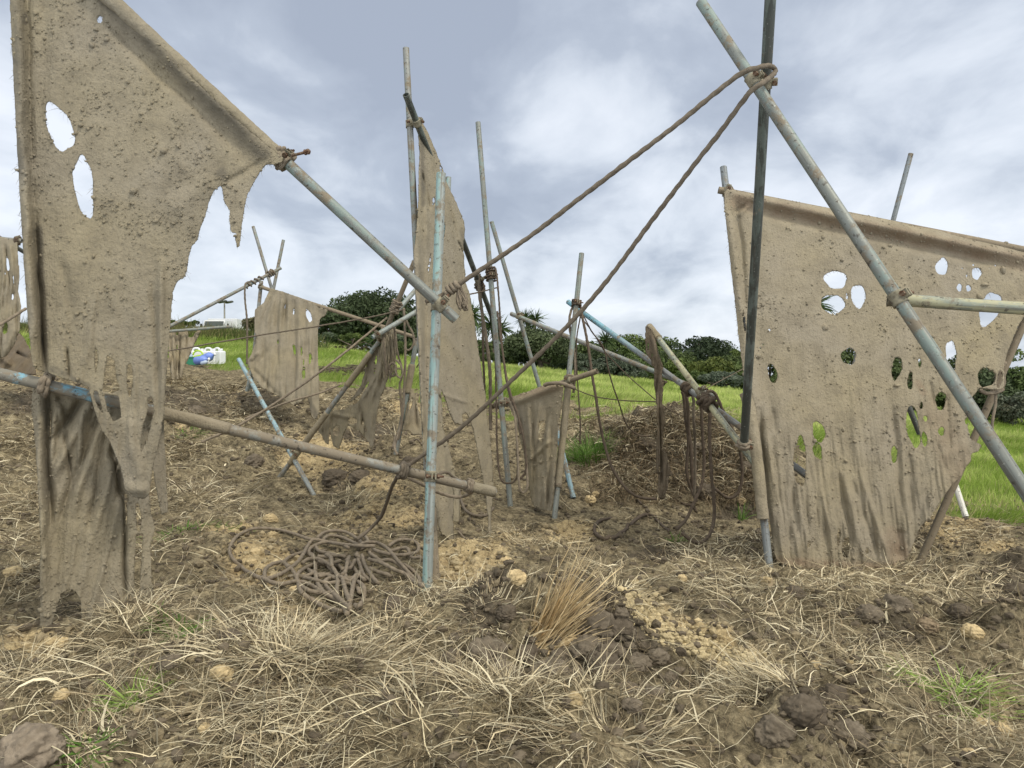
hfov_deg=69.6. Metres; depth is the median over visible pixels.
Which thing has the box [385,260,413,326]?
scaffold tube
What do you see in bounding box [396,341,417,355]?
broadleaf tree
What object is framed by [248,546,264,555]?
clay lump
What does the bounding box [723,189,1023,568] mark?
canvas
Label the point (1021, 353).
broadleaf tree
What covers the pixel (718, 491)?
rope
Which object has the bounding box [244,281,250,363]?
rope
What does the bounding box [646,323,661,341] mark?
mud crust
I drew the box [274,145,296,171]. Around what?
rope lashing
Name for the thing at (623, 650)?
earth lump
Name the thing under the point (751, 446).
scaffold clamp
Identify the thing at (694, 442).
rope
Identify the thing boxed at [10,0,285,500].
torn canvas
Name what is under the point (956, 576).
dry grass tussock
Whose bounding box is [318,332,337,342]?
bush
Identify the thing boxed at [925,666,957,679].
soil clod
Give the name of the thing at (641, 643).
earth lump
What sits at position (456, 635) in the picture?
soil clod
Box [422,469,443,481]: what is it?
scaffold clamp
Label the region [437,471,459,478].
rope
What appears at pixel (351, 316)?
scaffold tube
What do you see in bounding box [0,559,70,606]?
dry grass tussock
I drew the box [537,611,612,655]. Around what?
tussock
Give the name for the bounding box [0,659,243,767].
dry grass tussock
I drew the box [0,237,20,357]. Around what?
canvas
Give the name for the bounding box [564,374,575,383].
scaffold clamp
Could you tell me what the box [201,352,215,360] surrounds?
plastic bottle
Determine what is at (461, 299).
frayed rope end
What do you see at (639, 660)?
earth lump
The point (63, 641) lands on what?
clay lump
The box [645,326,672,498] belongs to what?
hanging rag
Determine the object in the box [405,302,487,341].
broadleaf tree
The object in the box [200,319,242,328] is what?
box truck
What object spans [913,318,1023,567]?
scaffold tube
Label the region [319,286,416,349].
broadleaf tree
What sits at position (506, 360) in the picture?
broadleaf tree
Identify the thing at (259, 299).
scaffold tube
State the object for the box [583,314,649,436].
rope
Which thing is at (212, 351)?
jerrycan
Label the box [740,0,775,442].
scaffold tube
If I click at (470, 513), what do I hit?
rope
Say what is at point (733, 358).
broadleaf tree
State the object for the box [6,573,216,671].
dry grass tussock
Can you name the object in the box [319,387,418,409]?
dry grass tussock
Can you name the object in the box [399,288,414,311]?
scaffold tube
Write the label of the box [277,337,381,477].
scaffold tube
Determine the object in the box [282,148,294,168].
scaffold clamp
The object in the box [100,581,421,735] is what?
dry grass tussock
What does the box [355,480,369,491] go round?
clay lump
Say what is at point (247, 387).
scaffold tube
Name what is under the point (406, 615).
dry grass tussock
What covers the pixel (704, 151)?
long rope
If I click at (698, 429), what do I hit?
dry grass tussock
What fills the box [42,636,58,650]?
clay lump
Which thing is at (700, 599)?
dry grass tussock
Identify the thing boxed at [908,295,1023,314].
scaffold tube
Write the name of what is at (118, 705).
green grass tuft
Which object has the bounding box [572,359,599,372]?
broadleaf tree
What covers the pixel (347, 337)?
bush
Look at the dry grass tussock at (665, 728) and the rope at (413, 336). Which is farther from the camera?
the rope at (413, 336)
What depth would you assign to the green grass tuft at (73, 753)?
1.89 m
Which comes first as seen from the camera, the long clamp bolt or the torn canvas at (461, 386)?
the long clamp bolt
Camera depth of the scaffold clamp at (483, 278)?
6.77 m
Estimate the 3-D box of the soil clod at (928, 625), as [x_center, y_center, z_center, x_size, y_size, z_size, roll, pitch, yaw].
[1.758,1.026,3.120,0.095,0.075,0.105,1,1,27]
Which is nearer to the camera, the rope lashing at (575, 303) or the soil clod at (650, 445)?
the rope lashing at (575, 303)
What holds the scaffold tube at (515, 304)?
on the ground at (738, 751)
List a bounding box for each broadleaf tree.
[318,306,353,345]
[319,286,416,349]
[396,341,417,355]
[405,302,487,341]
[477,340,504,359]
[479,353,494,361]
[500,357,510,363]
[504,334,519,365]
[536,361,553,369]
[547,352,593,369]
[566,340,614,367]
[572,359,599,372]
[585,350,623,359]
[602,333,658,355]
[618,351,664,380]
[618,370,647,379]
[623,334,680,362]
[651,349,696,363]
[661,336,737,362]
[662,356,701,380]
[673,369,707,384]
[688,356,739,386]
[722,355,741,387]
[729,349,740,387]
[731,360,742,389]
[760,344,776,380]
[770,369,776,382]
[841,351,850,363]
[842,348,854,364]
[891,357,920,383]
[908,382,945,410]
[944,368,1023,419]
[948,355,955,368]
[983,349,1023,370]
[1006,366,1023,418]
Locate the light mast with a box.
[219,300,232,318]
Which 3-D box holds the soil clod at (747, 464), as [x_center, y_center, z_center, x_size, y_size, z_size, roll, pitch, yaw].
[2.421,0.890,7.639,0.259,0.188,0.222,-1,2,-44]
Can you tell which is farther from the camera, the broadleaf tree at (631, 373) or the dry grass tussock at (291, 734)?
the broadleaf tree at (631, 373)
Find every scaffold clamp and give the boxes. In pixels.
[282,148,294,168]
[285,448,299,456]
[373,329,381,342]
[405,117,424,128]
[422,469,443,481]
[430,294,449,312]
[474,272,494,284]
[498,400,508,405]
[516,312,524,319]
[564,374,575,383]
[695,385,707,394]
[722,184,733,196]
[738,439,753,451]
[744,70,777,89]
[886,286,913,308]
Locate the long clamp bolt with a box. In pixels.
[291,149,310,156]
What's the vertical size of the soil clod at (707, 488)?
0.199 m
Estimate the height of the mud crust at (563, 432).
0.959 m
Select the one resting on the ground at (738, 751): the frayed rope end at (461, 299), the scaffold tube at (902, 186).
the scaffold tube at (902, 186)
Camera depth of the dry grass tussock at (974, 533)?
6.14 m
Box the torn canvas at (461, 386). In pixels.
[413,123,493,539]
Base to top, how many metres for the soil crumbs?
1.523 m
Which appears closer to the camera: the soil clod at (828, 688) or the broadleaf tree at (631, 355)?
the soil clod at (828, 688)
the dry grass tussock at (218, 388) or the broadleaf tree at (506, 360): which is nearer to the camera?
the dry grass tussock at (218, 388)
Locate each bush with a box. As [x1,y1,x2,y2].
[171,320,199,326]
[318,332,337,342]
[337,332,367,346]
[368,334,403,345]
[644,371,664,379]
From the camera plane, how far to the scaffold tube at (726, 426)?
5.66 m
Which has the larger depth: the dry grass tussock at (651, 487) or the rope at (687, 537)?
the dry grass tussock at (651, 487)
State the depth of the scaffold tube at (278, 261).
11.34 m
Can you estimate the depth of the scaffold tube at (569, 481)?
6.96 m
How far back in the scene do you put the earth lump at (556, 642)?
2.50 m
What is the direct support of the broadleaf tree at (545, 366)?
on the ground at (738, 751)
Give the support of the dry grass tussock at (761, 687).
on the ground at (738, 751)
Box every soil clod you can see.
[0,722,66,767]
[155,652,182,671]
[188,405,205,413]
[216,628,242,642]
[244,453,264,467]
[321,468,347,487]
[348,469,369,484]
[382,596,402,609]
[401,456,415,462]
[438,648,461,665]
[448,628,464,646]
[466,635,507,664]
[489,660,516,677]
[495,603,517,622]
[516,643,539,662]
[537,656,570,680]
[568,634,600,659]
[574,606,614,638]
[592,651,620,673]
[602,439,622,452]
[607,618,633,641]
[615,681,640,693]
[632,652,652,670]
[636,437,655,453]
[641,686,665,698]
[692,441,707,455]
[695,483,717,500]
[736,461,751,475]
[753,713,797,748]
[777,693,827,728]
[784,585,806,599]
[819,683,848,701]
[835,718,870,755]
[853,603,884,623]
[883,593,913,613]
[916,616,939,634]
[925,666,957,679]
[946,602,972,620]
[1002,582,1023,596]
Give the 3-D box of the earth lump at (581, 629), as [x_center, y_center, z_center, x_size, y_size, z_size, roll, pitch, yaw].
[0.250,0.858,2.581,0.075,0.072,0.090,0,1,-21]
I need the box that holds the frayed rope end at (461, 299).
[456,285,467,311]
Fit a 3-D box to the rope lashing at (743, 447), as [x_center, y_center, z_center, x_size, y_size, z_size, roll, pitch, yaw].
[1.370,0.358,4.336,0.091,0.072,0.093,0,1,-13]
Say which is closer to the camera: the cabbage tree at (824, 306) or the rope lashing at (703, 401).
the rope lashing at (703, 401)
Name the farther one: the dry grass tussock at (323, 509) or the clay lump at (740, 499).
the clay lump at (740, 499)
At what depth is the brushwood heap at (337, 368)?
13.50 m
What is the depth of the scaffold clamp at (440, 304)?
3.35 m
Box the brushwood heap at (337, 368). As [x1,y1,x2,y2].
[303,364,418,375]
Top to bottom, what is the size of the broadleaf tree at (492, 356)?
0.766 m
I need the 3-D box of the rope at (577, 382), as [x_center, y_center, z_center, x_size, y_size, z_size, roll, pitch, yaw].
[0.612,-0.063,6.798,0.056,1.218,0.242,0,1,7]
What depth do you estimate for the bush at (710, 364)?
37.38 m
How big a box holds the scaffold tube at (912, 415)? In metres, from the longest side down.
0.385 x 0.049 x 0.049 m
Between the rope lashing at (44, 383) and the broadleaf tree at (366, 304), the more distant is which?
the broadleaf tree at (366, 304)
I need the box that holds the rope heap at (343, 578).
[228,527,424,616]
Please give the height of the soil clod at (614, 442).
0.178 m
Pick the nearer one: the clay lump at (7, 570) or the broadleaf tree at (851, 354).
the clay lump at (7, 570)
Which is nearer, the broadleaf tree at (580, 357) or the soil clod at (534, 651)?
the soil clod at (534, 651)
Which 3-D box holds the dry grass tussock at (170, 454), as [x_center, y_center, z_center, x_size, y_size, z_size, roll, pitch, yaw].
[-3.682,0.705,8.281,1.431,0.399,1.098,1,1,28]
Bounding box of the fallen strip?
[452,476,460,522]
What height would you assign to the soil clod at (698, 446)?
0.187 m
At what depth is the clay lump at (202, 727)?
1.97 m
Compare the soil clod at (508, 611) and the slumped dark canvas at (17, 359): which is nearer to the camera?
the soil clod at (508, 611)
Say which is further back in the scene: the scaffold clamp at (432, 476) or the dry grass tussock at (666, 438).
the dry grass tussock at (666, 438)
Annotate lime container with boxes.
[192,350,202,356]
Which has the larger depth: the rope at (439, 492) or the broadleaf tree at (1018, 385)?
the broadleaf tree at (1018, 385)
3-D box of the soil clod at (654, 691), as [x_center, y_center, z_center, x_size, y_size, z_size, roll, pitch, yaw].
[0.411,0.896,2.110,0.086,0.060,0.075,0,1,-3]
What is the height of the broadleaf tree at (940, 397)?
1.534 m
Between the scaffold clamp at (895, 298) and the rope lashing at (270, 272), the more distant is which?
the rope lashing at (270, 272)
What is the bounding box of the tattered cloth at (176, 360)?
[168,330,200,380]
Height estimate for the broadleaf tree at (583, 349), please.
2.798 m
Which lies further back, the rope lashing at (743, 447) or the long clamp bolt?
the rope lashing at (743, 447)
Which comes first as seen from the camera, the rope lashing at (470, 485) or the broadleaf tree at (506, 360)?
the rope lashing at (470, 485)
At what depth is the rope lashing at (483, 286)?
6.86 m
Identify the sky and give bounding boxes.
[0,0,1023,375]
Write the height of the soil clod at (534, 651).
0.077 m
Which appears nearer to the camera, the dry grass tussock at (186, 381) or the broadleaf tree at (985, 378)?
the dry grass tussock at (186, 381)
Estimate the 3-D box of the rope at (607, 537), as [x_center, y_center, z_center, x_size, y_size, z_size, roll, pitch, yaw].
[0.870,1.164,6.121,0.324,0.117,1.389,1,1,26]
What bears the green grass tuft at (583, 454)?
on the ground at (738, 751)
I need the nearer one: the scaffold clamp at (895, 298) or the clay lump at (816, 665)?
the clay lump at (816, 665)
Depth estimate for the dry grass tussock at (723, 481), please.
7.42 m
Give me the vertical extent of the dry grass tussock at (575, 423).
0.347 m
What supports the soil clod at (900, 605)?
on the ground at (738, 751)
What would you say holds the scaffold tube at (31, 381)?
on the ground at (738, 751)
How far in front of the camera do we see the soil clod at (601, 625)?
2.54 m
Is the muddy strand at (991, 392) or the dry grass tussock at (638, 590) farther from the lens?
the muddy strand at (991, 392)
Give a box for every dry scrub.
[241,316,254,330]
[331,338,378,351]
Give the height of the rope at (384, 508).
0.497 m
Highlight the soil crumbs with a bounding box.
[0,372,1023,767]
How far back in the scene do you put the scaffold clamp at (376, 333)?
6.90 m
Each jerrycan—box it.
[191,347,203,355]
[202,347,214,363]
[214,347,225,363]
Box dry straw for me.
[0,382,1023,767]
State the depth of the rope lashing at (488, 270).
6.69 m
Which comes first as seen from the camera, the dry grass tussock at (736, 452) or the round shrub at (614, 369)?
the dry grass tussock at (736, 452)
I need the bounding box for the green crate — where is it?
[186,357,194,364]
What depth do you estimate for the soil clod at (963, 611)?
3.23 m
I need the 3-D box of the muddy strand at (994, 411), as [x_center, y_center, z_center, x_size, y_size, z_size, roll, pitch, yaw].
[3.170,0.182,4.845,0.067,0.245,0.024,-1,1,-34]
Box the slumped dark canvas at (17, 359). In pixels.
[0,333,35,374]
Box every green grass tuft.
[55,726,137,767]
[76,661,181,720]
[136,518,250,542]
[137,601,218,645]
[174,426,206,440]
[557,424,629,466]
[654,531,686,543]
[731,500,756,520]
[878,651,1023,721]
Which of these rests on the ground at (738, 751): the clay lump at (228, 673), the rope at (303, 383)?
the clay lump at (228, 673)
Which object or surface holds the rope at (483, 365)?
hanging from the scaffold tube at (412, 112)
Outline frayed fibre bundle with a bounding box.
[379,326,395,382]
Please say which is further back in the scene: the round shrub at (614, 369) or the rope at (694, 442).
the round shrub at (614, 369)
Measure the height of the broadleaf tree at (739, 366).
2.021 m
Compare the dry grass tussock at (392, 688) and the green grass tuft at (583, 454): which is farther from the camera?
the green grass tuft at (583, 454)
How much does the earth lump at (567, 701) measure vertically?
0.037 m
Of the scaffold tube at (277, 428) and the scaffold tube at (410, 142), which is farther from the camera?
the scaffold tube at (277, 428)
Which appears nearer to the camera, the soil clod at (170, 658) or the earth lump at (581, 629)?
the soil clod at (170, 658)
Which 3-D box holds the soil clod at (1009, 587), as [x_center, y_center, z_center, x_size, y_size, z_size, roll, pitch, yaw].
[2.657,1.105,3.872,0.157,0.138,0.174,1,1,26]
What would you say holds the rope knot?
attached to the long rope at (704, 151)
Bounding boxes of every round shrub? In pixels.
[499,326,578,368]
[594,356,644,376]
[697,371,743,387]
[988,391,1023,425]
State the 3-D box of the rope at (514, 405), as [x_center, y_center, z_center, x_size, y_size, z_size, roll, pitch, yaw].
[-0.021,0.085,6.436,0.064,1.467,0.434,-1,2,-38]
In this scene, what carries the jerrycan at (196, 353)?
on the ground at (738, 751)
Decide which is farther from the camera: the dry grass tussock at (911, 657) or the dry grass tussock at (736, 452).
the dry grass tussock at (736, 452)
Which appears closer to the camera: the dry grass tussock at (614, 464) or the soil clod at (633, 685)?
the soil clod at (633, 685)
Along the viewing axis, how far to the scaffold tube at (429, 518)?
3.60 m
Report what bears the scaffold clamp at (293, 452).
attached to the scaffold tube at (376, 345)
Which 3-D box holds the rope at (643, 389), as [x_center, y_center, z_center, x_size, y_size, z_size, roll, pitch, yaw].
[1.329,-0.095,6.828,1.417,1.095,0.078,0,1,6]
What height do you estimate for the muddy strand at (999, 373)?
0.226 m
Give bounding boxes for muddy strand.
[978,388,1004,394]
[990,394,996,428]
[993,361,1006,394]
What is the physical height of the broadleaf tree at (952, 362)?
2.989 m
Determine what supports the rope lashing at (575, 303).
attached to the scaffold tube at (569, 367)
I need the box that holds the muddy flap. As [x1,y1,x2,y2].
[403,392,421,434]
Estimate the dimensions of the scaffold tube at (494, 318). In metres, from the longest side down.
3.560 x 0.052 x 0.050 m
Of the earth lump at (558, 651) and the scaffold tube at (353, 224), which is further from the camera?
the scaffold tube at (353, 224)
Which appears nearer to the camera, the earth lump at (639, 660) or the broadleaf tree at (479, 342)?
the earth lump at (639, 660)
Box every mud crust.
[163,407,230,434]
[287,411,329,465]
[344,351,372,387]
[405,364,415,393]
[472,482,496,496]
[554,387,570,487]
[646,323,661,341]
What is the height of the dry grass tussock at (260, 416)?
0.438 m
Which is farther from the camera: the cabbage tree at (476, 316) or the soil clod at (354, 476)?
the cabbage tree at (476, 316)
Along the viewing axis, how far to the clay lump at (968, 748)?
2.00 m
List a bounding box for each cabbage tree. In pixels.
[362,329,381,351]
[471,301,489,337]
[476,314,514,361]
[516,308,545,366]
[592,329,619,356]
[821,286,835,314]
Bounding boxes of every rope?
[0,307,26,325]
[168,309,402,351]
[201,317,387,442]
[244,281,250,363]
[245,384,339,419]
[355,476,397,540]
[381,328,387,374]
[388,362,395,376]
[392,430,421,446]
[393,328,402,439]
[394,308,406,455]
[395,359,403,378]
[404,320,414,350]
[408,477,472,498]
[409,63,777,464]
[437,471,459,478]
[460,491,494,516]
[470,287,496,294]
[477,273,491,429]
[481,286,485,393]
[495,268,516,483]
[496,311,527,479]
[510,401,528,493]
[543,381,575,389]
[568,307,575,392]
[575,315,580,443]
[576,389,655,401]
[579,316,723,429]
[580,306,656,500]
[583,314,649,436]
[592,513,656,540]
[651,369,741,414]
[654,517,670,533]
[675,406,705,530]
[675,498,697,511]
[681,391,693,489]
[681,412,715,544]
[685,396,697,501]
[691,396,696,495]
[706,390,743,498]
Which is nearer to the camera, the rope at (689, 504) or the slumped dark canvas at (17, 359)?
the rope at (689, 504)
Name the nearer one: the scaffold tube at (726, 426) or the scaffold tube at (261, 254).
the scaffold tube at (726, 426)
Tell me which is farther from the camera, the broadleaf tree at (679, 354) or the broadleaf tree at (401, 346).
the broadleaf tree at (679, 354)
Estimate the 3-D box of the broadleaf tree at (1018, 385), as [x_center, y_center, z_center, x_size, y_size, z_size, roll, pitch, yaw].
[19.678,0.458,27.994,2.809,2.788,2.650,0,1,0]
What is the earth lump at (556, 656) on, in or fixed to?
on the earth lump at (558, 651)
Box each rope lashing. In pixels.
[13,236,21,245]
[36,373,55,397]
[246,276,263,288]
[267,269,275,277]
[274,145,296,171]
[389,299,402,314]
[396,461,410,479]
[463,478,474,493]
[474,281,484,292]
[484,266,495,281]
[494,397,507,408]
[571,299,581,307]
[680,381,692,396]
[696,391,718,412]
[734,439,751,450]
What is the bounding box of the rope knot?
[443,280,460,296]
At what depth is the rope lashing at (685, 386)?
5.88 m
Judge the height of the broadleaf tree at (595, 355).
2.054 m
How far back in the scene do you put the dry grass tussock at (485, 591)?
2.63 m
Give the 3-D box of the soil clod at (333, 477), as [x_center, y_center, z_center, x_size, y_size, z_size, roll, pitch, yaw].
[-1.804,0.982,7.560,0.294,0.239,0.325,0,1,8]
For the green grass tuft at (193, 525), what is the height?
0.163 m
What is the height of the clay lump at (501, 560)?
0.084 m
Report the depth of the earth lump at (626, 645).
2.53 m
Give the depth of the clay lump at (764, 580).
3.68 m
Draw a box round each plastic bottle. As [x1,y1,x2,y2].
[193,356,209,364]
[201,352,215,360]
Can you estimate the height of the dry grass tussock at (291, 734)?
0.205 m
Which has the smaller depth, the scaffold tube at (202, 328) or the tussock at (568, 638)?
the tussock at (568, 638)
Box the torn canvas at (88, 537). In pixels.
[30,388,168,626]
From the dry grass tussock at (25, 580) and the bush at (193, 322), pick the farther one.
the bush at (193, 322)
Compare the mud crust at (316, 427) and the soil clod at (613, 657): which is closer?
the soil clod at (613, 657)
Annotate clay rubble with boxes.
[0,382,1023,767]
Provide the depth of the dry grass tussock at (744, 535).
5.32 m
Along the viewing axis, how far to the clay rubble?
2.93 m
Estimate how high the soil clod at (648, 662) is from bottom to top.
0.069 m
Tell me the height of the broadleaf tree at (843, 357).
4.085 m
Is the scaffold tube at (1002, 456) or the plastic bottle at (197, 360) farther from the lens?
the plastic bottle at (197, 360)
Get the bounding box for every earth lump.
[527,664,543,676]
[528,636,536,643]
[546,633,562,645]
[549,646,572,664]
[550,649,567,659]
[560,696,572,709]
[569,666,582,675]
[573,621,586,634]
[587,655,593,667]
[588,650,598,656]
[591,658,609,678]
[591,661,615,679]
[593,601,602,607]
[595,642,618,655]
[601,638,615,643]
[613,607,629,619]
[616,644,626,655]
[621,697,642,714]
[622,628,637,642]
[623,642,636,650]
[628,656,646,672]
[632,634,643,643]
[635,641,646,650]
[647,648,669,666]
[664,671,678,681]
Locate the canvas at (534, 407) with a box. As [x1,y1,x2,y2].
[506,385,563,510]
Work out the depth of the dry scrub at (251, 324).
26.54 m
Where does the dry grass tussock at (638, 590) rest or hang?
on the ground at (738, 751)
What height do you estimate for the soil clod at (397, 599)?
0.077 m
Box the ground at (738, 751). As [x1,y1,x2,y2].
[0,329,1023,767]
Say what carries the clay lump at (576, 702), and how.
on the ground at (738, 751)
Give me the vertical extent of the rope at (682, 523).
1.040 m
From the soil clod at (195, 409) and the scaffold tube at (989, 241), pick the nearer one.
the scaffold tube at (989, 241)
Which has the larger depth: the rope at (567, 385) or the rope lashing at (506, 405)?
the rope lashing at (506, 405)
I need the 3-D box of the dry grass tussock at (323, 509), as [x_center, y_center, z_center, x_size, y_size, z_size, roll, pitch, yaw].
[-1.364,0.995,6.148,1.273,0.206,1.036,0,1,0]
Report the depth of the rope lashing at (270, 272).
10.89 m
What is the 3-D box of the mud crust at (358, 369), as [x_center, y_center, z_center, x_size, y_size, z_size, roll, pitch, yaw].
[-1.542,-0.146,7.424,0.315,0.368,0.066,0,1,16]
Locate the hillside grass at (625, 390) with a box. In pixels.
[3,323,1023,524]
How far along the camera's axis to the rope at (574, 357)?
6.74 m
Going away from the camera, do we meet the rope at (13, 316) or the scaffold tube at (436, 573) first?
the scaffold tube at (436, 573)
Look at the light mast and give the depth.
94.92 m
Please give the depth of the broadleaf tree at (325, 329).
38.27 m
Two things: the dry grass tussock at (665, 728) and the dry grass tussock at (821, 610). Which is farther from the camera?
the dry grass tussock at (821, 610)
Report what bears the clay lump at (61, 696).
on the ground at (738, 751)
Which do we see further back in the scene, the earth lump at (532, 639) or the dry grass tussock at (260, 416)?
the dry grass tussock at (260, 416)
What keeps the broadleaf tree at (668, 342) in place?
on the ground at (738, 751)
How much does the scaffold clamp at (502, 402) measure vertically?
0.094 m
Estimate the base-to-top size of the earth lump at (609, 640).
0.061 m
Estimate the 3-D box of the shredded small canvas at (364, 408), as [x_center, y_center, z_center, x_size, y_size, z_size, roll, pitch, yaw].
[-1.585,0.052,7.514,0.975,1.236,0.078,1,1,23]
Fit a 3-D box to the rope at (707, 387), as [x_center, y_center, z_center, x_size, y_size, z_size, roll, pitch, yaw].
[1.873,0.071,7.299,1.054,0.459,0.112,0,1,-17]
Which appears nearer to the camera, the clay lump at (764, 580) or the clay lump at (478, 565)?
the clay lump at (764, 580)
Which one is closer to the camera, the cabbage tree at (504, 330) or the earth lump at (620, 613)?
the earth lump at (620, 613)
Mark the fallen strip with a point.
(456, 508)
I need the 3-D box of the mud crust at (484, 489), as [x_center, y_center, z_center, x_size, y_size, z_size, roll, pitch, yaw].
[-0.157,0.560,3.915,0.152,0.094,0.060,-1,1,-29]
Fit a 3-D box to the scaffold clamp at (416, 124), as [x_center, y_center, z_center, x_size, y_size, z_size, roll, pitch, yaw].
[-0.726,-1.937,5.461,0.175,0.097,0.087,1,1,36]
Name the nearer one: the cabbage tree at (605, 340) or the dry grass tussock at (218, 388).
the dry grass tussock at (218, 388)
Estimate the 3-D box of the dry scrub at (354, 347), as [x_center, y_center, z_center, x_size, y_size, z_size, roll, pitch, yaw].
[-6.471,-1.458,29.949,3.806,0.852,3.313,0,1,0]
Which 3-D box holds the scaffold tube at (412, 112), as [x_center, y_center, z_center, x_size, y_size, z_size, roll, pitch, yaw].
[-0.455,-1.310,6.325,0.050,0.050,2.691,0,-34,16]
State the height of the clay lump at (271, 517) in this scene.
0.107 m
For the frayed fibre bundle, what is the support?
hanging from the rope at (289, 330)
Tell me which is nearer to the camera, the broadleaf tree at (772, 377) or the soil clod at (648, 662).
the soil clod at (648, 662)
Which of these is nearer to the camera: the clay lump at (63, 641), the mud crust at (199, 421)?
the clay lump at (63, 641)
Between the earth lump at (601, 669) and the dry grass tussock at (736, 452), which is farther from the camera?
the dry grass tussock at (736, 452)
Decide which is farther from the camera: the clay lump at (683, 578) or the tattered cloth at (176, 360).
the tattered cloth at (176, 360)
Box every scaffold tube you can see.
[0,368,496,496]
[170,267,281,327]
[170,325,231,332]
[237,358,315,494]
[245,371,252,391]
[250,281,262,387]
[252,226,272,288]
[262,286,411,337]
[272,239,284,288]
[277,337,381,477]
[285,160,458,322]
[371,309,415,339]
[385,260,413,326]
[393,338,417,454]
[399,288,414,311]
[403,47,425,483]
[403,93,497,326]
[422,172,445,591]
[433,507,439,580]
[444,176,450,231]
[475,121,512,506]
[490,221,540,386]
[492,368,598,408]
[510,312,714,395]
[552,252,583,518]
[557,426,575,498]
[566,300,805,477]
[656,336,751,464]
[696,0,1023,501]
[717,187,1023,251]
[720,165,772,566]
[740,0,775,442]
[852,153,912,363]
[907,406,922,434]
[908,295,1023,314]
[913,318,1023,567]
[955,485,968,517]
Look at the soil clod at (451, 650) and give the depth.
2.44 m
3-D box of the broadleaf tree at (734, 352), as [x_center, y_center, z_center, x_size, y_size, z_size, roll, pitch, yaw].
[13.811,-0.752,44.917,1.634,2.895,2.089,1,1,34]
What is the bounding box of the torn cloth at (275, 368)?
[248,288,326,418]
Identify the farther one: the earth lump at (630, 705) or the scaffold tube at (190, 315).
the scaffold tube at (190, 315)
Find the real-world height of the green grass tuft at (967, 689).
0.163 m
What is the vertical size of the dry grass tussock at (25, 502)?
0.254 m
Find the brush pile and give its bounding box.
[577,399,755,518]
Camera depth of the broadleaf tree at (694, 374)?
32.65 m
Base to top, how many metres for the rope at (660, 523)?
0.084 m
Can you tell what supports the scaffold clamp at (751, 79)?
attached to the scaffold tube at (1002, 456)
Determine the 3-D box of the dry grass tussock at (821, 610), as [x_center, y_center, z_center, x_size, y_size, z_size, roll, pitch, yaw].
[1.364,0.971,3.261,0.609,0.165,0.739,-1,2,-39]
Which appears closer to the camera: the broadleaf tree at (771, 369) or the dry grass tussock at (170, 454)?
the dry grass tussock at (170, 454)
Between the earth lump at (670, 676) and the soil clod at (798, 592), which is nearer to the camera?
the earth lump at (670, 676)
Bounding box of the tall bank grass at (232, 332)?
[3,312,338,349]
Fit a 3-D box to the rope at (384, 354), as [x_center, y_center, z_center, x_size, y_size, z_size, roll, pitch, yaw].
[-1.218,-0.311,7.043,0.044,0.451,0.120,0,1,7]
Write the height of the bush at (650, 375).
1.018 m
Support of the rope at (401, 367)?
attached to the rope at (399, 388)
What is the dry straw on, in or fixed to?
on the ground at (738, 751)
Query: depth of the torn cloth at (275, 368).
9.40 m
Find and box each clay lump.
[2,566,22,577]
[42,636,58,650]
[51,688,71,701]
[54,637,68,648]
[197,722,209,734]
[208,664,234,682]
[245,557,257,564]
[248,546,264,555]
[262,513,278,522]
[266,531,279,537]
[316,604,327,613]
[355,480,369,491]
[471,563,484,569]
[498,556,514,563]
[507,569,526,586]
[565,691,583,708]
[585,495,595,503]
[591,491,598,496]
[677,574,686,581]
[737,498,745,504]
[759,576,774,583]
[811,660,821,669]
[959,623,985,639]
[961,747,976,753]
[971,717,990,727]
[990,721,1015,739]
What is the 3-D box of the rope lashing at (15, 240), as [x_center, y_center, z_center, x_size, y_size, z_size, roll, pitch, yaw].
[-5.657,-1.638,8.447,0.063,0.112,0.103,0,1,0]
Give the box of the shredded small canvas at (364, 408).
[318,329,397,448]
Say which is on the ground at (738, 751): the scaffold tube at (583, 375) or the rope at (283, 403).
the scaffold tube at (583, 375)
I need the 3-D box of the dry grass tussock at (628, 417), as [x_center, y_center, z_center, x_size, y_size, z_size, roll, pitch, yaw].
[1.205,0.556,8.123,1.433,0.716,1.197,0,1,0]
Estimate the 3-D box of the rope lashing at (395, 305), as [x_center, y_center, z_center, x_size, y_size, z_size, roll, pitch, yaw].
[-1.159,-0.768,7.357,0.152,0.162,0.116,1,2,38]
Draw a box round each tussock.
[0,424,34,461]
[0,488,38,524]
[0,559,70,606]
[0,621,135,689]
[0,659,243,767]
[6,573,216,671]
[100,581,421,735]
[114,371,228,387]
[149,471,270,514]
[160,662,437,767]
[164,428,240,464]
[165,401,212,414]
[166,608,474,756]
[172,376,260,396]
[199,395,306,427]
[224,642,597,767]
[278,489,415,513]
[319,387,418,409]
[326,591,495,659]
[371,631,640,766]
[408,559,571,665]
[446,642,766,767]
[524,534,630,648]
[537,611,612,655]
[538,411,610,429]
[546,552,709,634]
[563,422,663,492]
[569,401,680,468]
[587,452,714,508]
[599,399,733,471]
[639,571,777,613]
[642,397,747,478]
[644,444,753,514]
[648,532,750,553]
[674,412,796,472]
[675,630,826,712]
[716,529,772,545]
[756,573,916,640]
[766,559,946,596]
[866,637,944,678]
[877,561,1023,599]
[922,516,1022,541]
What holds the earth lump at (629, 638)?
on the earth lump
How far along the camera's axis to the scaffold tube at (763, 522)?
4.66 m
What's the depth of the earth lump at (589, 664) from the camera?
2.37 m

